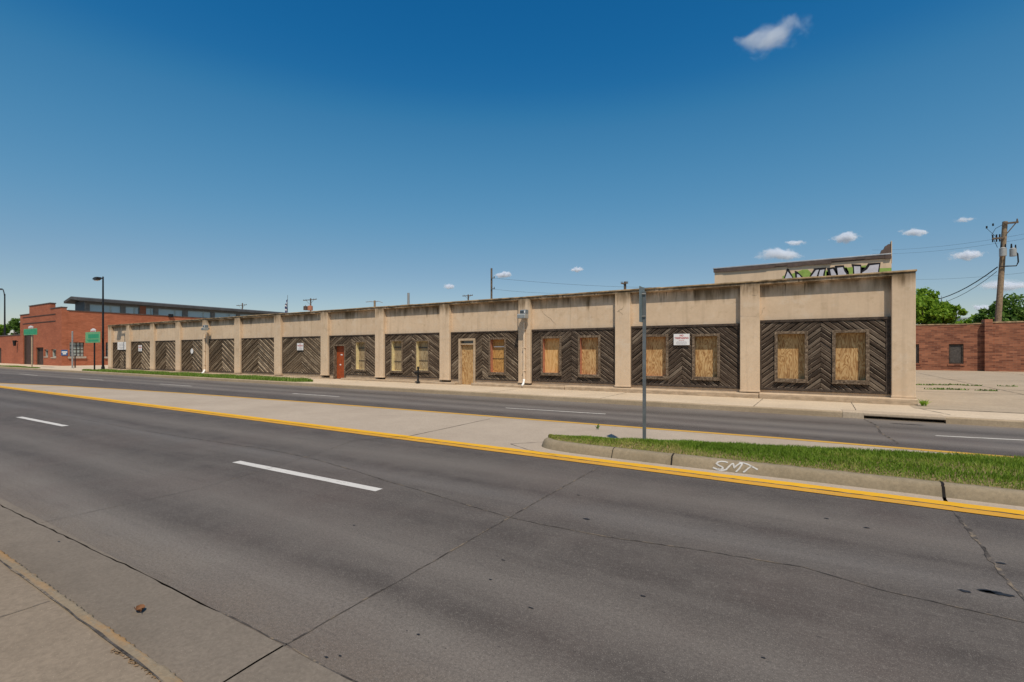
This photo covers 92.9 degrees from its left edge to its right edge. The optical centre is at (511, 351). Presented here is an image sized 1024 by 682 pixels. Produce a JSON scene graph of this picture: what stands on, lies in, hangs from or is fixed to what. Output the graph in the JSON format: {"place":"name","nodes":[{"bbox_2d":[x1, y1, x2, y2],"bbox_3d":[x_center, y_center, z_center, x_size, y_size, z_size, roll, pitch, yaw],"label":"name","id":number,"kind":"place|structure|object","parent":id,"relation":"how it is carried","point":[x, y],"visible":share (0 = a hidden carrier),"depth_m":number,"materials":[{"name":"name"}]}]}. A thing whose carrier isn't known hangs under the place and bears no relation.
{"place":"outdoors","nodes":[
{"label":"outdoors","id":0,"kind":"place"},
{"bbox_2d":[6,363,107,367],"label":"side yard","id":1,"kind":"structure","parent":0,"point":[106,366],"depth_m":51.27,"materials":[{"name":"beige concrete"}]},
{"bbox_2d":[0,334,19,363],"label":"brick wall","id":2,"kind":"structure","parent":1,"relation":"on","point":[9,349],"depth_m":63.90,"materials":[{"name":"brick"}]},
{"bbox_2d":[303,298,316,310],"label":"utility pole","id":3,"kind":"object","parent":1,"relation":"on","point":[309,307],"visible":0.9,"depth_m":109.72,"materials":[{"name":"brown wood"}]},
{"bbox_2d":[407,293,409,303],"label":"utility pole","id":4,"kind":"object","parent":1,"relation":"on","point":[408,298],"visible":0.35,"depth_m":80.94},
{"bbox_2d":[0,561,160,681],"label":"pavement","id":5,"kind":"structure","parent":0,"point":[51,640],"depth_m":2.56,"materials":[{"name":"beige concrete"}]},
{"bbox_2d":[0,560,163,681],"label":"pavement joint","id":6,"kind":"object","parent":5,"relation":"on","point":[101,634],"visible":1,"depth_m":2.72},
{"bbox_2d":[111,648,159,681],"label":"rust stain","id":7,"kind":"object","parent":5,"relation":"on","point":[133,662],"visible":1,"depth_m":2.42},
{"bbox_2d":[20,296,286,365],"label":"red brick building","id":8,"kind":"structure","parent":0,"point":[53,324],"depth_m":57.56,"materials":[{"name":"brick"}]},
{"bbox_2d":[24,335,30,363],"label":"door","id":9,"kind":"structure","parent":8,"relation":"in","point":[27,338],"depth_m":60.11,"materials":[{"name":"brown paint"}]},
{"bbox_2d":[37,347,42,364],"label":"door","id":10,"kind":"structure","parent":8,"relation":"in","point":[39,349],"depth_m":57.66,"materials":[{"name":"brown paint"}]},
{"bbox_2d":[61,350,67,355],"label":"blue sign","id":11,"kind":"object","parent":8,"relation":"attached to","point":[64,352],"visible":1,"depth_m":53.66,"materials":[{"name":"blue metal"}]},
{"bbox_2d":[68,342,85,357],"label":"window","id":12,"kind":"structure","parent":8,"relation":"in","point":[78,347],"depth_m":54.84,"materials":[{"name":"grey glass"}]},
{"bbox_2d":[90,304,119,312],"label":"clerestory window","id":13,"kind":"structure","parent":8,"relation":"in","point":[93,307],"depth_m":65.71,"materials":[{"name":"blue glass"}]},
{"bbox_2d":[104,342,107,357],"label":"window","id":14,"kind":"structure","parent":8,"relation":"in","point":[106,356],"depth_m":57.06,"materials":[{"name":"grey glass"}]},
{"bbox_2d":[126,306,138,313],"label":"clerestory window","id":15,"kind":"structure","parent":8,"relation":"in","point":[134,310],"depth_m":68.33,"materials":[{"name":"blue glass"}]},
{"bbox_2d":[146,308,152,314],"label":"clerestory window","id":16,"kind":"structure","parent":8,"relation":"in","point":[148,310],"depth_m":70.07,"materials":[{"name":"blue glass"}]},
{"bbox_2d":[158,309,181,315],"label":"clerestory window","id":17,"kind":"structure","parent":8,"relation":"in","point":[160,311],"depth_m":72.26,"materials":[{"name":"blue glass"}]},
{"bbox_2d":[188,311,210,317],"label":"clerestory window","id":18,"kind":"structure","parent":8,"relation":"in","point":[190,313],"depth_m":75.71,"materials":[{"name":"blue glass"}]},
{"bbox_2d":[215,312,235,317],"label":"clerestory window","id":19,"kind":"structure","parent":8,"relation":"in","point":[217,315],"depth_m":78.90,"materials":[{"name":"blue glass"}]},
{"bbox_2d":[285,295,287,312],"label":"flag","id":20,"kind":"object","parent":8,"relation":"on","point":[286,307],"visible":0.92,"depth_m":78.67,"materials":[{"name":"white fabric"}]},
{"bbox_2d":[82,369,312,381],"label":"verge grass","id":21,"kind":"structure","parent":0,"point":[257,377],"depth_m":30.03,"materials":[{"name":"green plant"}]},
{"bbox_2d":[0,368,1023,681],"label":"road","id":22,"kind":"structure","parent":0,"point":[284,558],"depth_m":4.29,"materials":[{"name":"grey asphalt"}]},
{"bbox_2d":[0,498,351,681],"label":"gutter","id":23,"kind":"object","parent":22,"relation":"on","point":[183,637],"depth_m":3.14,"materials":[{"name":"grey concrete"}]},
{"bbox_2d":[134,604,144,610],"bbox_3d":[-2.418,1.674,3.170,0.101,0.032,0.058,0,0,32],"label":"fallen leaf","id":24,"kind":"object","parent":23,"relation":"on","point":[140,607],"visible":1,"depth_m":3.19,"materials":[{"name":"brown plant"}]},
{"bbox_2d":[17,417,381,490],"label":"lane markings","id":25,"kind":"object","parent":22,"relation":"on","point":[309,476],"visible":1,"depth_m":6.78,"materials":[{"name":"white paint"}]},
{"bbox_2d":[0,366,1023,427],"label":"kerb","id":26,"kind":"structure","parent":22,"relation":"on","point":[958,420],"depth_m":16.14,"materials":[{"name":"beige concrete"}]},
{"bbox_2d":[0,387,1023,518],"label":"yellow line","id":27,"kind":"object","parent":22,"relation":"on","point":[976,511],"visible":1,"depth_m":6.88,"materials":[{"name":"paint"}]},
{"bbox_2d":[0,386,1023,514],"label":"yellow line","id":28,"kind":"object","parent":22,"relation":"on","point":[1021,512],"visible":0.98,"depth_m":7.11,"materials":[{"name":"paint"}]},
{"bbox_2d":[7,410,1023,681],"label":"road joint","id":29,"kind":"object","parent":22,"relation":"on","point":[987,554],"visible":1,"depth_m":3.86,"materials":[{"name":"black asphalt"}]},
{"bbox_2d":[26,374,1019,439],"bbox_3d":[-14.046,1.696,23.114,55.504,0.001,0.620,0,0,30],"label":"lane dash","id":30,"kind":"object","parent":22,"relation":"on","point":[601,413],"visible":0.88,"depth_m":13.59,"materials":[{"name":"white paint"}]},
{"bbox_2d":[58,494,1013,657],"bbox_3d":[0.006,1.696,3.919,7.571,0.001,3.148,0,0,-16],"label":"oil stain","id":31,"kind":"object","parent":22,"relation":"on","point":[993,592],"visible":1,"depth_m":3.44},
{"bbox_2d":[421,439,1020,514],"bbox_3d":[6.048,1.690,4.579,18.500,0.001,0.061,0,0,32],"label":"line gap","id":32,"kind":"object","parent":22,"relation":"on","point":[749,480],"visible":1,"depth_m":6.29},
{"bbox_2d":[0,383,1023,510],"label":"median pavement","id":33,"kind":"structure","parent":0,"point":[524,434],"depth_m":11.35,"materials":[{"name":"concrete"}]},
{"bbox_2d":[360,419,534,450],"bbox_3d":[-0.358,1.692,9.942,3.917,0.001,3.856,0,0,32],"label":"median joint","id":34,"kind":"object","parent":33,"relation":"on","point":[453,426],"visible":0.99,"depth_m":9.95,"materials":[{"name":"grey concrete"}]},
{"bbox_2d":[3,383,1013,456],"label":"thin yellow line","id":35,"kind":"object","parent":33,"relation":"on","point":[586,423],"visible":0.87,"depth_m":11.02,"materials":[{"name":"yellow paint"}]},
{"bbox_2d":[542,438,1023,506],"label":"island kerb","id":36,"kind":"structure","parent":33,"relation":"on","point":[1005,496],"depth_m":6.38,"materials":[{"name":"beige concrete"}]},
{"bbox_2d":[713,461,757,472],"bbox_3d":[3.144,1.624,6.860,0.588,0.139,0.088,0,0,32],"label":"graffiti tag","id":37,"kind":"object","parent":36,"relation":"attached to","point":[741,463],"visible":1,"depth_m":6.86,"materials":[{"name":"white paint"}]},
{"bbox_2d":[611,447,945,497],"bbox_3d":[3.357,1.621,6.781,4.058,0.150,0.174,0,0,31],"label":"kerb joint","id":38,"kind":"object","parent":36,"relation":"on","point":[943,489],"visible":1,"depth_m":5.72,"materials":[{"name":"black"}]},
{"bbox_2d":[548,434,1023,489],"bbox_3d":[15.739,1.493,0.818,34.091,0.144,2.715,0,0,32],"label":"median grass","id":39,"kind":"structure","parent":36,"relation":"on","point":[859,456],"depth_m":6.88,"materials":[{"name":"green plant"}]},
{"bbox_2d":[639,286,645,440],"bbox_3d":[2.226,0.240,8.235,0.074,2.680,0.300,0,0,32],"label":"sign post","id":40,"kind":"object","parent":39,"relation":"on","point":[642,304],"visible":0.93,"depth_m":8.24,"materials":[{"name":"grey metal"}]},
{"bbox_2d":[0,363,1023,420],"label":"pavement","id":41,"kind":"structure","parent":0,"point":[817,405],"depth_m":16.14,"materials":[{"name":"beige concrete"}]},
{"bbox_2d":[71,331,72,367],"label":"metal post","id":42,"kind":"object","parent":41,"relation":"on","point":[71,349],"visible":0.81,"depth_m":45.45,"materials":[{"name":"grey metal"}]},
{"bbox_2d":[414,366,419,383],"bbox_3d":[-4.614,1.135,23.739,0.288,0.830,0.287,0,0,-23],"label":"standpipe","id":43,"kind":"object","parent":41,"relation":"on","point":[417,372],"visible":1,"depth_m":23.75,"materials":[{"name":"black metal"}]},
{"bbox_2d":[842,409,945,422],"bbox_3d":[9.553,1.647,12.285,2.030,0.206,0.560,0,0,32],"label":"storm drain","id":44,"kind":"object","parent":41,"relation":"in","point":[901,416],"visible":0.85,"depth_m":12.17,"materials":[{"name":"concrete"}]},
{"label":"verge soil","id":45,"kind":"structure","parent":41,"relation":"on","visible":0},
{"bbox_2d":[85,328,99,368],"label":"street sign","id":46,"kind":"object","parent":45,"relation":"on","point":[93,336],"visible":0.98,"depth_m":40.02,"materials":[{"name":"green metal"}]},
{"bbox_2d":[92,276,104,368],"bbox_3d":[-33.931,-2.300,39.982,1.643,7.700,0.360,0,0,32],"label":"street lamp","id":47,"kind":"object","parent":45,"relation":"on","point":[99,279],"visible":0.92,"depth_m":39.62,"materials":[{"name":"black metal"}]},
{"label":"verge soil","id":48,"kind":"structure","parent":41,"relation":"on","visible":0},
{"bbox_2d":[0,365,39,367],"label":"verge grass","id":49,"kind":"structure","parent":48,"relation":"on","point":[18,366],"depth_m":49.28,"materials":[{"name":"plant"}]},
{"bbox_2d":[24,326,36,366],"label":"street sign","id":50,"kind":"object","parent":48,"relation":"on","point":[30,331],"visible":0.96,"depth_m":47.48,"materials":[{"name":"green metal"}]},
{"bbox_2d":[0,0,1023,334],"label":"sky","id":51,"kind":"structure","parent":0,"point":[340,154],"materials":[{"name":"blue"}]},
{"bbox_2d":[910,370,1023,412],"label":"parking lot","id":52,"kind":"structure","parent":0,"point":[1000,400],"depth_m":18.93,"materials":[{"name":"beige concrete"}]},
{"bbox_2d":[106,269,917,405],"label":"commercial building","id":53,"kind":"structure","parent":52,"relation":"on","point":[848,338],"depth_m":19.21,"materials":[{"name":"paint"}]},
{"bbox_2d":[117,342,125,349],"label":"notice board","id":54,"kind":"object","parent":53,"relation":"attached to","point":[121,345],"visible":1,"depth_m":42.41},
{"bbox_2d":[201,325,208,329],"bbox_3d":[-21.675,-1.702,34.450,0.356,0.370,0.453,0,0,32],"label":"wall light","id":55,"kind":"object","parent":53,"relation":"attached to","point":[204,327],"visible":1,"depth_m":34.29,"materials":[{"name":"grey metal"}]},
{"bbox_2d":[297,343,302,349],"bbox_3d":[-12.762,-0.305,29.323,0.611,0.430,0.010,0,0,32],"label":"trespassing sign","id":56,"kind":"object","parent":53,"relation":"attached to","point":[299,346],"visible":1,"depth_m":29.33,"materials":[{"name":"white metal"}]},
{"bbox_2d":[333,344,345,378],"bbox_3d":[-9.703,0.560,27.645,1.010,1.940,0.290,0,0,32],"label":"door","id":57,"kind":"structure","parent":53,"relation":"in","point":[339,353],"depth_m":27.76,"materials":[{"name":"red paint"}]},
{"bbox_2d":[355,341,367,370],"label":"window","id":58,"kind":"structure","parent":53,"relation":"in","point":[360,346],"depth_m":26.83,"materials":[{"name":"beige paint"}]},
{"bbox_2d":[390,340,405,372],"bbox_3d":[-5.912,0.235,25.296,0.890,1.710,0.315,0,0,32],"label":"window","id":59,"kind":"structure","parent":53,"relation":"in","point":[396,346],"depth_m":25.39,"materials":[{"name":"beige paint"}]},
{"bbox_2d":[415,340,430,372],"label":"window","id":60,"kind":"structure","parent":53,"relation":"in","point":[421,346],"depth_m":24.48,"materials":[{"name":"beige paint"}]},
{"bbox_2d":[458,338,478,384],"bbox_3d":[-2.050,0.460,22.928,0.970,2.160,0.300,0,0,32],"label":"door","id":61,"kind":"structure","parent":53,"relation":"in","point":[466,347],"depth_m":22.95,"materials":[{"name":"brown wood"}]},
{"bbox_2d":[488,337,506,374],"bbox_3d":[-0.596,0.202,22.018,0.970,1.685,0.325,0,0,32],"label":"window","id":62,"kind":"structure","parent":53,"relation":"in","point":[497,346],"depth_m":22.12,"materials":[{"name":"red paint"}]},
{"bbox_2d":[517,310,527,318],"bbox_3d":[0.492,-1.603,20.804,0.389,0.370,0.453,0,0,32],"label":"wall light","id":63,"kind":"object","parent":53,"relation":"attached to","point":[523,314],"visible":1,"depth_m":20.64,"materials":[{"name":"grey metal"}]},
{"bbox_2d":[541,336,562,375],"bbox_3d":[1.707,0.177,20.600,1.000,1.655,0.325,0,0,32],"label":"window","id":64,"kind":"structure","parent":53,"relation":"in","point":[551,346],"depth_m":20.69,"materials":[{"name":"brown wood"}]},
{"bbox_2d":[577,335,601,377],"bbox_3d":[3.163,0.188,19.703,1.000,1.695,0.325,0,0,32],"label":"window","id":65,"kind":"structure","parent":53,"relation":"in","point":[589,349],"depth_m":19.79,"materials":[{"name":"brown wood"}]},
{"bbox_2d":[642,334,668,379],"bbox_3d":[5.420,0.187,18.314,1.000,1.675,0.325,0,0,32],"label":"window","id":66,"kind":"structure","parent":53,"relation":"in","point":[657,354],"depth_m":18.36,"materials":[{"name":"brown wood"}]},
{"bbox_2d":[674,334,689,344],"bbox_3d":[6.158,-0.445,17.676,0.559,0.410,0.010,0,0,32],"label":"trespassing sign","id":67,"kind":"object","parent":53,"relation":"attached to","point":[681,339],"visible":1,"depth_m":17.66,"materials":[{"name":"white metal"}]},
{"bbox_2d":[691,333,719,380],"bbox_3d":[6.940,0.187,17.379,0.970,1.655,0.325,0,0,32],"label":"window","id":68,"kind":"structure","parent":53,"relation":"in","point":[705,347],"depth_m":17.45,"materials":[{"name":"brown wood"}]},
{"bbox_2d":[774,331,808,382],"bbox_3d":[9.176,0.167,16.002,0.980,1.675,0.325,0,0,32],"label":"window","id":69,"kind":"structure","parent":53,"relation":"in","point":[790,347],"depth_m":16.06,"materials":[{"name":"brown wood"}]},
{"bbox_2d":[713,241,891,282],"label":"block","id":70,"kind":"structure","parent":53,"relation":"on","point":[881,261],"depth_m":20.97,"materials":[{"name":"paint"}]},
{"bbox_2d":[832,329,869,384],"bbox_3d":[10.538,0.162,15.164,0.980,1.685,0.325,0,0,32],"label":"window","id":71,"kind":"structure","parent":53,"relation":"in","point":[850,348],"depth_m":15.20,"materials":[{"name":"brown wood"}]},
{"bbox_2d":[415,373,1023,414],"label":"pavement seam","id":72,"kind":"object","parent":52,"relation":"on","point":[924,387],"visible":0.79,"depth_m":18.18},
{"bbox_2d":[918,399,931,405],"bbox_3d":[11.757,1.442,13.849,0.385,0.217,0.439,0,0,32],"label":"weed","id":73,"kind":"object","parent":52,"relation":"on","point":[922,402],"visible":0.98,"depth_m":13.84,"materials":[{"name":"green plant"}]},
{"bbox_2d":[916,319,1023,371],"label":"brick building","id":74,"kind":"structure","parent":52,"relation":"on","point":[987,345],"depth_m":39.33,"materials":[{"name":"red brick"}]},
{"bbox_2d":[916,344,919,364],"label":"window","id":75,"kind":"structure","parent":74,"relation":"in","point":[917,345],"depth_m":41.18,"materials":[{"name":"glass"}]},
{"bbox_2d":[948,344,964,365],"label":"window","id":76,"kind":"structure","parent":74,"relation":"in","point":[955,350],"depth_m":39.93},
{"bbox_2d":[976,389,997,390],"bbox_3d":[18.744,1.498,19.241,0.673,0.094,0.159,0,0,32],"label":"weed","id":77,"kind":"object","parent":52,"relation":"on","point":[987,390],"visible":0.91,"depth_m":19.23,"materials":[{"name":"green plant"}]},
{"label":"ground","id":78,"kind":"structure","parent":0,"visible":0},
{"bbox_2d":[0,288,5,334],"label":"street lamp","id":79,"kind":"object","parent":78,"relation":"on","point":[4,311],"visible":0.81,"depth_m":98.30,"materials":[{"name":"black metal"}]},
{"bbox_2d":[0,324,10,334],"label":"tree","id":80,"kind":"object","parent":78,"relation":"on","point":[2,330],"visible":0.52,"depth_m":209.18,"materials":[{"name":"green plant"}]},
{"bbox_2d":[6,318,19,334],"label":"tree","id":81,"kind":"object","parent":78,"relation":"on","point":[14,324],"visible":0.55,"depth_m":189.00,"materials":[{"name":"green plant"}]},
{"bbox_2d":[0,550,183,681],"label":"kerb","id":82,"kind":"structure","parent":78,"relation":"on","point":[164,673],"depth_m":2.77,"materials":[{"name":"beige concrete"}]},
{"bbox_2d":[491,268,494,298],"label":"utility pole","id":83,"kind":"object","parent":78,"relation":"on","point":[491,283],"visible":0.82,"depth_m":66.18,"materials":[{"name":"brown wood"}]},
{"bbox_2d":[498,278,651,287],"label":"power line","id":84,"kind":"object","parent":83,"relation":"attached to","point":[573,284],"visible":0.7,"depth_m":67.64,"materials":[{"name":"black metal"}]},
{"bbox_2d":[916,287,960,323],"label":"tree","id":85,"kind":"object","parent":78,"relation":"on","point":[926,300],"visible":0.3,"depth_m":49.75,"materials":[{"name":"green plant"}]},
{"bbox_2d":[924,300,967,323],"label":"tree","id":86,"kind":"object","parent":78,"relation":"on","point":[946,317],"visible":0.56,"depth_m":47.92,"materials":[{"name":"green plant"}]},
{"bbox_2d":[955,313,976,323],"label":"tree","id":87,"kind":"object","parent":78,"relation":"on","point":[969,320],"visible":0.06,"depth_m":59.64,"materials":[{"name":"green plant"}]},
{"bbox_2d":[972,293,1023,322],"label":"tree","id":88,"kind":"object","parent":78,"relation":"on","point":[1012,309],"visible":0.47,"depth_m":49.73,"materials":[{"name":"green plant"}]},
{"bbox_2d":[986,219,1018,321],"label":"utility pole","id":89,"kind":"object","parent":78,"relation":"on","point":[1002,237],"visible":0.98,"depth_m":41.19,"materials":[{"name":"brown wood"}]},
{"bbox_2d":[939,267,997,298],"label":"power line","id":90,"kind":"object","parent":89,"relation":"attached to","point":[971,284],"visible":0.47,"depth_m":45.64,"materials":[{"name":"black metal"}]}
]}

